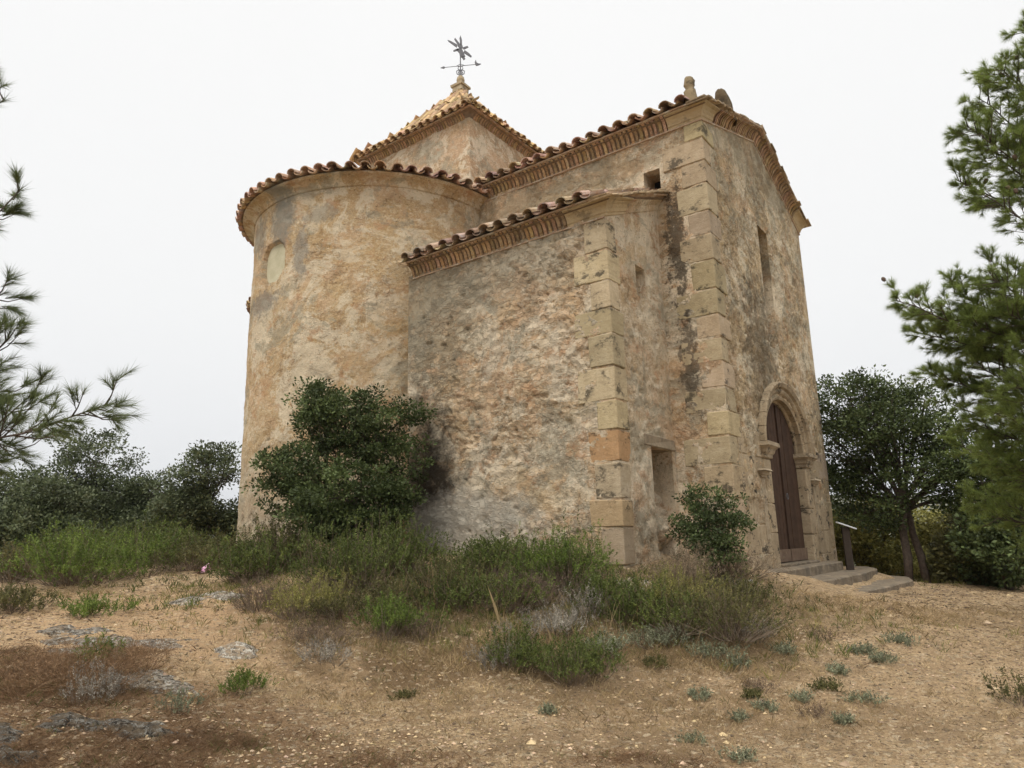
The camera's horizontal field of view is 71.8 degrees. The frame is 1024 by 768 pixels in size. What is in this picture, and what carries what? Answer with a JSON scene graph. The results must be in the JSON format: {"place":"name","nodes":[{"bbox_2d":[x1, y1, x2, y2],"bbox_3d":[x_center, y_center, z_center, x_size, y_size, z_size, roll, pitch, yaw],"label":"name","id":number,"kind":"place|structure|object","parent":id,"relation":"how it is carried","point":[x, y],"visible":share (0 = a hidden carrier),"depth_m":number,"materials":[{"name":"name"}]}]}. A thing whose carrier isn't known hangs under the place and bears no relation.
{"place":"outdoors","nodes":[
{"label":"outdoors","id":0,"kind":"place"},
{"bbox_2d":[0,635,793,767],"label":"dry grass","id":1,"kind":"structure","parent":0,"point":[235,741],"depth_m":4.62,"materials":[{"name":"brown plant"}]},
{"bbox_2d":[0,495,1023,767],"bbox_3d":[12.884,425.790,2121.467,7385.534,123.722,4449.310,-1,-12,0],"label":"ground","id":2,"kind":"structure","parent":0,"point":[996,751],"depth_m":5.86,"materials":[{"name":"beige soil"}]},
{"bbox_2d":[0,581,60,614],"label":"shrub","id":3,"kind":"object","parent":2,"relation":"on","point":[7,599],"visible":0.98,"depth_m":7.78,"materials":[{"name":"green plant"}]},
{"bbox_2d":[0,534,88,583],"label":"shrub","id":4,"kind":"object","parent":2,"relation":"on","point":[9,555],"visible":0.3,"depth_m":10.17,"materials":[{"name":"green plant"}]},
{"bbox_2d":[0,472,111,562],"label":"evergreen oak","id":5,"kind":"object","parent":2,"relation":"on","point":[46,500],"visible":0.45,"depth_m":16.92,"materials":[{"name":"green plant"}]},
{"bbox_2d":[0,462,111,533],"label":"evergreen oak","id":6,"kind":"object","parent":2,"relation":"on","point":[4,484],"visible":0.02,"depth_m":19.46,"materials":[{"name":"green plant"}]},
{"bbox_2d":[0,66,148,484],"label":"pine tree","id":7,"kind":"object","parent":2,"relation":"on","point":[7,400],"visible":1,"depth_m":3.74,"materials":[{"name":"green plant"}]},
{"bbox_2d":[9,425,160,520],"bbox_3d":[-12.783,3.465,21.565,4.372,4.379,4.847,-1,-12,0],"label":"evergreen oak","id":8,"kind":"object","parent":2,"relation":"on","point":[75,455],"visible":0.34,"depth_m":21.05,"materials":[{"name":"green plant"}]},
{"bbox_2d":[36,624,141,656],"bbox_3d":[-4.152,2.404,6.456,1.982,0.330,1.294,-1,-12,0],"label":"rock outcrop","id":9,"kind":"object","parent":2,"relation":"on","point":[54,632],"visible":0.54,"depth_m":6.56,"materials":[{"name":"grey stone"}]},
{"bbox_2d":[0,629,188,696],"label":"shrub","id":10,"kind":"object","parent":2,"relation":"on","point":[54,667],"visible":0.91,"depth_m":5.34,"materials":[{"name":"orange plant"}]},
{"bbox_2d":[0,711,192,766],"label":"rock outcrop","id":11,"kind":"object","parent":2,"relation":"on","point":[149,729],"visible":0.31,"depth_m":4.45,"materials":[{"name":"grey stone"}]},
{"bbox_2d":[0,511,193,587],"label":"shrub","id":12,"kind":"object","parent":2,"relation":"on","point":[79,555],"visible":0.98,"depth_m":9.45,"materials":[{"name":"green plant"}]},
{"bbox_2d":[53,591,140,621],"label":"shrub","id":13,"kind":"object","parent":2,"relation":"on","point":[89,604],"visible":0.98,"depth_m":7.51,"materials":[{"name":"green plant"}]},
{"bbox_2d":[71,626,129,665],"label":"shrub","id":14,"kind":"object","parent":2,"relation":"on","point":[105,642],"visible":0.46,"depth_m":5.89,"materials":[{"name":"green plant"}]},
{"bbox_2d":[23,515,195,557],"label":"shrub","id":15,"kind":"object","parent":2,"relation":"on","point":[102,533],"visible":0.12,"depth_m":15.01,"materials":[{"name":"green plant"}]},
{"bbox_2d":[59,651,161,704],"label":"shrub","id":16,"kind":"object","parent":2,"relation":"on","point":[80,691],"visible":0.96,"depth_m":5.04,"materials":[{"name":"grey plant"}]},
{"bbox_2d":[89,468,178,557],"bbox_3d":[-10.817,3.957,20.992,3.000,3.003,3.398,-9,-15,32],"label":"evergreen oak","id":17,"kind":"object","parent":2,"relation":"on","point":[138,497],"visible":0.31,"depth_m":20.70,"materials":[{"name":"green plant"}]},
{"bbox_2d":[89,621,178,673],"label":"shrub","id":18,"kind":"object","parent":2,"relation":"on","point":[149,655],"visible":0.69,"depth_m":5.77,"materials":[{"name":"orange plant"}]},
{"bbox_2d":[111,669,199,695],"bbox_3d":[-2.834,2.403,5.536,1.260,0.264,0.596,-8,-14,28],"label":"rock outcrop","id":19,"kind":"object","parent":2,"relation":"on","point":[166,680],"visible":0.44,"depth_m":5.51,"materials":[{"name":"grey stone"}]},
{"bbox_2d":[115,515,211,557],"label":"shrub","id":20,"kind":"object","parent":2,"relation":"on","point":[160,526],"visible":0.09,"depth_m":12.84,"materials":[{"name":"green plant"}]},
{"bbox_2d":[89,508,238,567],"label":"shrub","id":21,"kind":"object","parent":2,"relation":"on","point":[180,541],"visible":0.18,"depth_m":11.88,"materials":[{"name":"green plant"}]},
{"bbox_2d":[136,638,198,648],"bbox_3d":[-3.215,2.474,6.625,0.918,0.172,0.562,-1,-12,0],"label":"rock outcrop","id":22,"kind":"object","parent":2,"relation":"on","point":[167,640],"visible":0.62,"depth_m":6.57,"materials":[{"name":"grey stone"}]},
{"bbox_2d":[151,676,208,714],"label":"shrub","id":23,"kind":"object","parent":2,"relation":"on","point":[179,698],"visible":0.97,"depth_m":4.97,"materials":[{"name":"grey plant"}]},
{"bbox_2d":[136,439,241,541],"bbox_3d":[-8.738,3.383,20.169,3.867,3.538,3.264,-1,-12,0],"label":"evergreen oak","id":24,"kind":"object","parent":2,"relation":"on","point":[195,503],"visible":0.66,"depth_m":19.67,"materials":[{"name":"green plant"}]},
{"bbox_2d":[135,520,265,570],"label":"shrub","id":25,"kind":"object","parent":2,"relation":"on","point":[192,556],"visible":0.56,"depth_m":10.62,"materials":[{"name":"green plant"}]},
{"bbox_2d":[165,591,247,605],"bbox_3d":[-3.694,2.594,8.359,1.400,0.252,0.878,-1,-12,0],"label":"rock outcrop","id":26,"kind":"object","parent":2,"relation":"on","point":[219,596],"visible":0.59,"depth_m":8.30,"materials":[{"name":"grey stone"}]},
{"bbox_2d":[214,641,257,659],"bbox_3d":[-2.547,2.494,6.490,0.491,0.224,0.541,-10,-15,35],"label":"rock outcrop","id":27,"kind":"object","parent":2,"relation":"on","point":[239,650],"visible":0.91,"depth_m":6.43,"materials":[{"name":"grey stone"}]},
{"bbox_2d":[216,655,283,696],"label":"shrub","id":28,"kind":"object","parent":2,"relation":"on","point":[245,678],"visible":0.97,"depth_m":5.56,"materials":[{"name":"green plant"}]},
{"bbox_2d":[200,522,304,583],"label":"shrub","id":29,"kind":"object","parent":2,"relation":"on","point":[250,559],"visible":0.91,"depth_m":9.21,"materials":[{"name":"green plant"}]},
{"bbox_2d":[223,566,304,612],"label":"shrub","id":30,"kind":"object","parent":2,"relation":"on","point":[258,597],"visible":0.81,"depth_m":7.83,"materials":[{"name":"plant"}]},
{"bbox_2d":[238,504,332,565],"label":"shrub","id":31,"kind":"object","parent":2,"relation":"on","point":[275,530],"visible":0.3,"depth_m":10.03,"materials":[{"name":"green plant"}]},
{"bbox_2d":[258,565,361,620],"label":"shrub","id":32,"kind":"object","parent":2,"relation":"on","point":[296,598],"visible":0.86,"depth_m":7.57,"materials":[{"name":"green plant"}]},
{"bbox_2d":[267,612,365,646],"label":"shrub","id":33,"kind":"object","parent":2,"relation":"on","point":[338,633],"visible":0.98,"depth_m":6.94,"materials":[{"name":"plant"}]},
{"bbox_2d":[294,636,352,666],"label":"shrub","id":34,"kind":"object","parent":2,"relation":"on","point":[328,652],"visible":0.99,"depth_m":6.42,"materials":[{"name":"plant"}]},
{"bbox_2d":[238,376,438,552],"bbox_3d":[-2.541,1.326,10.795,2.811,2.956,1.886,7,-15,-34],"label":"holm oak bush","id":35,"kind":"object","parent":2,"relation":"on","point":[304,492],"visible":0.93,"depth_m":10.61,"materials":[{"name":"green plant"}]},
{"bbox_2d":[268,505,410,591],"bbox_3d":[-2.053,2.010,8.692,1.674,1.031,1.732,-1,-12,0],"label":"shrub","id":36,"kind":"object","parent":2,"relation":"on","point":[339,560],"visible":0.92,"depth_m":8.54,"materials":[{"name":"green plant"}]},
{"bbox_2d":[0,634,707,767],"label":"weeds","id":37,"kind":"object","parent":2,"relation":"on","point":[256,748],"visible":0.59,"depth_m":4.64,"materials":[{"name":"green plant"}]},
{"bbox_2d":[286,564,431,619],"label":"shrub","id":38,"kind":"object","parent":2,"relation":"on","point":[374,593],"visible":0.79,"depth_m":7.73,"materials":[{"name":"green plant"}]},
{"bbox_2d":[331,501,456,574],"bbox_3d":[-1.580,2.062,9.562,1.796,1.002,1.242,-6,-13,21],"label":"shrub","id":39,"kind":"object","parent":2,"relation":"on","point":[407,544],"visible":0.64,"depth_m":9.37,"materials":[{"name":"green plant"}]},
{"bbox_2d":[344,587,450,640],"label":"shrub","id":40,"kind":"object","parent":2,"relation":"on","point":[390,617],"visible":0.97,"depth_m":7.24,"materials":[{"name":"green plant"}]},
{"bbox_2d":[386,688,420,700],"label":"herb cushion","id":41,"kind":"object","parent":2,"relation":"on","point":[403,694],"visible":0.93,"depth_m":5.87,"materials":[{"name":"green plant"}]},
{"bbox_2d":[380,604,444,641],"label":"shrub","id":42,"kind":"object","parent":2,"relation":"on","point":[422,627],"visible":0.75,"depth_m":7.25,"materials":[{"name":"green plant"}]},
{"bbox_2d":[386,547,507,602],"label":"shrub","id":43,"kind":"object","parent":2,"relation":"on","point":[435,570],"visible":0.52,"depth_m":8.32,"materials":[{"name":"green plant"}]},
{"bbox_2d":[394,555,561,612],"bbox_3d":[-0.428,2.287,8.172,1.976,0.639,1.418,-1,-12,0],"label":"shrub","id":44,"kind":"object","parent":2,"relation":"on","point":[448,598],"visible":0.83,"depth_m":7.87,"materials":[{"name":"green plant"}]},
{"bbox_2d":[438,523,547,576],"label":"shrub","id":45,"kind":"object","parent":2,"relation":"on","point":[490,549],"visible":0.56,"depth_m":9.08,"materials":[{"name":"green plant"}]},
{"bbox_2d":[462,631,530,672],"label":"shrub","id":46,"kind":"object","parent":2,"relation":"on","point":[483,659],"visible":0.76,"depth_m":6.60,"materials":[{"name":"plant"}]},
{"bbox_2d":[477,606,547,673],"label":"shrub","id":47,"kind":"object","parent":2,"relation":"on","point":[518,650],"visible":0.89,"depth_m":6.59,"materials":[{"name":"green plant"}]},
{"bbox_2d":[5,572,1022,767],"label":"weeds","id":48,"kind":"object","parent":2,"relation":"on","point":[608,695],"visible":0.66,"depth_m":5.89,"materials":[{"name":"green plant"}]},
{"bbox_2d":[482,544,549,578],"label":"shrub","id":49,"kind":"object","parent":2,"relation":"on","point":[498,559],"visible":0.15,"depth_m":8.78,"materials":[{"name":"green plant"}]},
{"bbox_2d":[476,552,588,605],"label":"shrub","id":50,"kind":"object","parent":2,"relation":"on","point":[551,589],"visible":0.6,"depth_m":8.02,"materials":[{"name":"green plant"}]},
{"bbox_2d":[235,35,837,569],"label":"stone hermitage","id":51,"kind":"structure","parent":2,"relation":"on","point":[609,327],"depth_m":11.79,"materials":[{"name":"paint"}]},
{"bbox_2d":[267,244,284,282],"bbox_3d":[-4.584,-2.333,13.764,0.718,0.797,0.024,-12,-16,39],"label":"blind window","id":52,"kind":"structure","parent":51,"relation":"in","point":[276,259],"depth_m":13.78,"materials":[{"name":"paint"}]},
{"bbox_2d":[653,481,672,559],"bbox_3d":[2.067,1.987,10.621,0.637,2.020,0.760,-10,-15,35],"label":"blocked doorway","id":53,"kind":"structure","parent":51,"relation":"in","point":[662,526],"depth_m":10.41,"materials":[{"name":"beige stone"}]},
{"bbox_2d":[766,403,807,561],"bbox_3d":[4.906,1.756,12.876,0.111,2.857,2.154,-10,-15,35],"label":"door","id":54,"kind":"structure","parent":51,"relation":"in","point":[784,474],"depth_m":13.01,"materials":[{"name":"brown wood"}]},
{"bbox_2d":[489,598,601,639],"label":"shrub","id":55,"kind":"object","parent":2,"relation":"on","point":[557,619],"visible":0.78,"depth_m":7.25,"materials":[{"name":"grey plant"}]},
{"bbox_2d":[302,521,798,666],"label":"seed heads","id":56,"kind":"object","parent":2,"relation":"on","point":[496,611],"visible":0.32,"depth_m":7.21,"materials":[{"name":"beige plant"}]},
{"bbox_2d":[482,508,622,586],"bbox_3d":[0.491,2.005,8.711,1.737,0.924,1.518,-1,-12,0],"label":"shrub","id":57,"kind":"object","parent":2,"relation":"on","point":[561,553],"visible":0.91,"depth_m":8.47,"materials":[{"name":"green plant"}]},
{"bbox_2d":[520,623,634,686],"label":"shrub","id":58,"kind":"object","parent":2,"relation":"on","point":[580,658],"visible":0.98,"depth_m":6.37,"materials":[{"name":"green plant"}]},
{"bbox_2d":[552,581,611,625],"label":"shrub","id":59,"kind":"object","parent":2,"relation":"on","point":[582,606],"visible":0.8,"depth_m":7.63,"materials":[{"name":"grey plant"}]},
{"bbox_2d":[580,625,629,658],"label":"shrub","id":60,"kind":"object","parent":2,"relation":"on","point":[609,639],"visible":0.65,"depth_m":6.89,"materials":[{"name":"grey plant"}]},
{"bbox_2d":[562,561,653,607],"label":"shrub","id":61,"kind":"object","parent":2,"relation":"on","point":[592,581],"visible":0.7,"depth_m":8.00,"materials":[{"name":"green plant"}]},
{"bbox_2d":[563,565,720,635],"bbox_3d":[1.369,2.293,7.631,1.960,0.692,1.095,-10,-15,35],"label":"shrub","id":62,"kind":"object","parent":2,"relation":"on","point":[628,603],"visible":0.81,"depth_m":7.47,"materials":[{"name":"green plant"}]},
{"bbox_2d":[638,653,670,668],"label":"herb cushion","id":63,"kind":"object","parent":2,"relation":"on","point":[650,659],"visible":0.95,"depth_m":6.64,"materials":[{"name":"green plant"}]},
{"bbox_2d":[618,621,704,649],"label":"shrub","id":64,"kind":"object","parent":2,"relation":"on","point":[665,639],"visible":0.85,"depth_m":7.07,"materials":[{"name":"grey plant"}]},
{"bbox_2d":[619,554,733,613],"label":"shrub","id":65,"kind":"object","parent":2,"relation":"on","point":[668,580],"visible":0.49,"depth_m":7.83,"materials":[{"name":"green plant"}]},
{"bbox_2d":[628,536,730,588],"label":"shrub","id":66,"kind":"object","parent":2,"relation":"on","point":[689,563],"visible":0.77,"depth_m":8.57,"materials":[{"name":"green plant"}]},
{"bbox_2d":[675,729,707,744],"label":"herb cushion","id":67,"kind":"object","parent":2,"relation":"on","point":[694,735],"visible":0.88,"depth_m":5.12,"materials":[{"name":"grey plant"}]},
{"bbox_2d":[687,685,713,701],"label":"herb cushion","id":68,"kind":"object","parent":2,"relation":"on","point":[693,691],"visible":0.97,"depth_m":5.99,"materials":[{"name":"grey plant"}]},
{"bbox_2d":[664,481,757,579],"bbox_3d":[2.570,1.958,9.093,1.163,1.417,0.984,-1,-12,0],"label":"holm oak bush","id":69,"kind":"object","parent":2,"relation":"on","point":[721,541],"visible":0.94,"depth_m":9.05,"materials":[{"name":"green plant"}]},
{"bbox_2d":[627,562,804,643],"bbox_3d":[2.144,2.197,7.308,1.286,0.787,1.834,9,-16,-39],"label":"shrub","id":70,"kind":"object","parent":2,"relation":"on","point":[732,617],"visible":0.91,"depth_m":7.07,"materials":[{"name":"green plant"}]},
{"bbox_2d":[684,638,748,664],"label":"shrub","id":71,"kind":"object","parent":2,"relation":"on","point":[701,650],"visible":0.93,"depth_m":6.78,"materials":[{"name":"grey plant"}]},
{"bbox_2d":[672,544,796,582],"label":"shrub","id":72,"kind":"object","parent":2,"relation":"on","point":[738,568],"visible":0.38,"depth_m":9.30,"materials":[{"name":"green plant"}]},
{"bbox_2d":[711,744,757,763],"bbox_3d":[1.527,2.495,4.755,0.332,0.138,0.255,-1,-12,0],"label":"herb cushion","id":73,"kind":"object","parent":2,"relation":"on","point":[745,755],"visible":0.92,"depth_m":4.76,"materials":[{"name":"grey plant"}]},
{"bbox_2d":[717,653,752,670],"bbox_3d":[2.132,2.632,6.693,0.346,0.142,0.348,-1,-12,0],"label":"herb cushion","id":74,"kind":"object","parent":2,"relation":"on","point":[736,660],"visible":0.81,"depth_m":6.61,"materials":[{"name":"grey plant"}]},
{"bbox_2d":[726,707,751,721],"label":"herb cushion","id":75,"kind":"object","parent":2,"relation":"on","point":[742,716],"visible":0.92,"depth_m":5.52,"materials":[{"name":"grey plant"}]},
{"bbox_2d":[714,562,783,608],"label":"shrub","id":76,"kind":"object","parent":2,"relation":"on","point":[764,596],"visible":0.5,"depth_m":8.32,"materials":[{"name":"green plant"}]},
{"bbox_2d":[739,685,764,699],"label":"herb cushion","id":77,"kind":"object","parent":2,"relation":"on","point":[755,692],"visible":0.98,"depth_m":5.92,"materials":[{"name":"green plant"}]},
{"bbox_2d":[724,610,785,643],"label":"shrub","id":78,"kind":"object","parent":2,"relation":"on","point":[750,631],"visible":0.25,"depth_m":7.13,"materials":[{"name":"brown plant"}]},
{"bbox_2d":[745,696,779,712],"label":"herb cushion","id":79,"kind":"object","parent":2,"relation":"on","point":[765,703],"visible":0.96,"depth_m":5.66,"materials":[{"name":"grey plant"}]},
{"bbox_2d":[764,638,796,655],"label":"herb cushion","id":80,"kind":"object","parent":2,"relation":"on","point":[786,648],"visible":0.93,"depth_m":6.85,"materials":[{"name":"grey plant"}]},
{"bbox_2d":[785,686,815,703],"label":"herb cushion","id":81,"kind":"object","parent":2,"relation":"on","point":[801,697],"visible":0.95,"depth_m":5.84,"materials":[{"name":"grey plant"}]},
{"bbox_2d":[795,698,836,718],"bbox_3d":[2.393,2.545,5.530,0.387,0.150,0.290,-1,-12,0],"label":"herb cushion","id":82,"kind":"object","parent":2,"relation":"on","point":[819,712],"visible":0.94,"depth_m":5.53,"materials":[{"name":"green plant"}]},
{"bbox_2d":[804,676,845,692],"bbox_3d":[2.697,2.588,6.069,0.358,0.146,0.329,-1,-12,0],"label":"herb cushion","id":83,"kind":"object","parent":2,"relation":"on","point":[821,684],"visible":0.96,"depth_m":6.04,"materials":[{"name":"green plant"}]},
{"bbox_2d":[823,660,851,675],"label":"herb cushion","id":84,"kind":"object","parent":2,"relation":"on","point":[838,668],"visible":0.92,"depth_m":6.40,"materials":[{"name":"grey plant"}]},
{"bbox_2d":[767,561,913,592],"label":"stone steps","id":85,"kind":"structure","parent":2,"relation":"on","point":[833,572],"depth_m":11.96,"materials":[{"name":"grey stone"}]},
{"bbox_2d":[829,710,855,725],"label":"herb cushion","id":86,"kind":"object","parent":2,"relation":"on","point":[846,718],"visible":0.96,"depth_m":5.31,"materials":[{"name":"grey plant"}]},
{"bbox_2d":[836,522,856,569],"bbox_3d":[6.403,3.192,13.421,0.329,1.153,0.238,-4,-13,12],"label":"information post","id":87,"kind":"object","parent":2,"relation":"on","point":[847,546],"visible":0.79,"depth_m":13.40,"materials":[{"name":"wood"}]},
{"bbox_2d":[839,640,877,655],"bbox_3d":[3.429,2.612,6.980,0.313,0.165,0.220,-1,-12,0],"label":"herb cushion","id":88,"kind":"object","parent":2,"relation":"on","point":[856,650],"visible":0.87,"depth_m":6.95,"materials":[{"name":"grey plant"}]},
{"bbox_2d":[837,685,891,705],"bbox_3d":[2.903,2.553,5.774,0.402,0.160,0.328,4,-14,-22],"label":"herb cushion","id":89,"kind":"object","parent":2,"relation":"on","point":[864,698],"visible":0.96,"depth_m":5.75,"materials":[{"name":"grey plant"}]},
{"bbox_2d":[832,499,926,576],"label":"hillside bush","id":90,"kind":"object","parent":2,"relation":"on","point":[882,560],"visible":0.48,"depth_m":16.75,"materials":[{"name":"green plant"}]},
{"bbox_2d":[862,649,901,664],"bbox_3d":[3.499,2.581,6.687,0.306,0.155,0.381,-4,-13,12],"label":"herb cushion","id":91,"kind":"object","parent":2,"relation":"on","point":[880,655],"visible":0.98,"depth_m":6.66,"materials":[{"name":"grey plant"}]},
{"bbox_2d":[880,630,920,646],"bbox_3d":[3.958,2.604,7.216,0.362,0.160,0.383,6,-14,-29],"label":"herb cushion","id":92,"kind":"object","parent":2,"relation":"on","point":[906,640],"visible":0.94,"depth_m":7.19,"materials":[{"name":"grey plant"}]},
{"bbox_2d":[816,364,1016,582],"bbox_3d":[8.096,1.869,14.959,2.891,4.856,4.763,10,-17,-41],"label":"holm oak","id":93,"kind":"object","parent":2,"relation":"on","point":[851,421],"visible":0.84,"depth_m":14.81,"materials":[{"name":"green plant"}]},
{"bbox_2d":[887,502,959,582],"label":"hillside bush","id":94,"kind":"object","parent":2,"relation":"on","point":[931,527],"visible":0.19,"depth_m":17.54,"materials":[{"name":"green plant"}]},
{"bbox_2d":[880,7,1023,556],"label":"pine tree","id":95,"kind":"object","parent":2,"relation":"on","point":[985,329],"visible":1,"depth_m":7.99,"materials":[{"name":"green plant"}]},
{"bbox_2d":[919,526,1022,587],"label":"hillside bush","id":96,"kind":"object","parent":2,"relation":"on","point":[941,558],"visible":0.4,"depth_m":14.31,"materials":[{"name":"green plant"}]},
{"bbox_2d":[936,503,1022,572],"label":"hillside bush","id":97,"kind":"object","parent":2,"relation":"on","point":[949,521],"visible":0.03,"depth_m":15.65,"materials":[{"name":"green plant"}]},
{"bbox_2d":[938,450,1023,590],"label":"hillside bush","id":98,"kind":"object","parent":2,"relation":"on","point":[992,542],"visible":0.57,"depth_m":13.21,"materials":[{"name":"green plant"}]},
{"bbox_2d":[981,664,1023,706],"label":"shrub","id":99,"kind":"object","parent":2,"relation":"on","point":[1006,691],"visible":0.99,"depth_m":5.62,"materials":[{"name":"green plant"}]},
{"bbox_2d":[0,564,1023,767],"bbox_3d":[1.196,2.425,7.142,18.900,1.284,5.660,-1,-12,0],"label":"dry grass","id":100,"kind":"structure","parent":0,"point":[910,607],"depth_m":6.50,"materials":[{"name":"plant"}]},
{"bbox_2d":[0,0,1023,509],"label":"sky","id":101,"kind":"structure","parent":0,"point":[139,130],"materials":[{"name":"white"}]},
{"bbox_2d":[34,553,1019,703],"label":"green grass","id":102,"kind":"structure","parent":0,"point":[426,643],"depth_m":7.57,"materials":[{"name":"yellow plant"}]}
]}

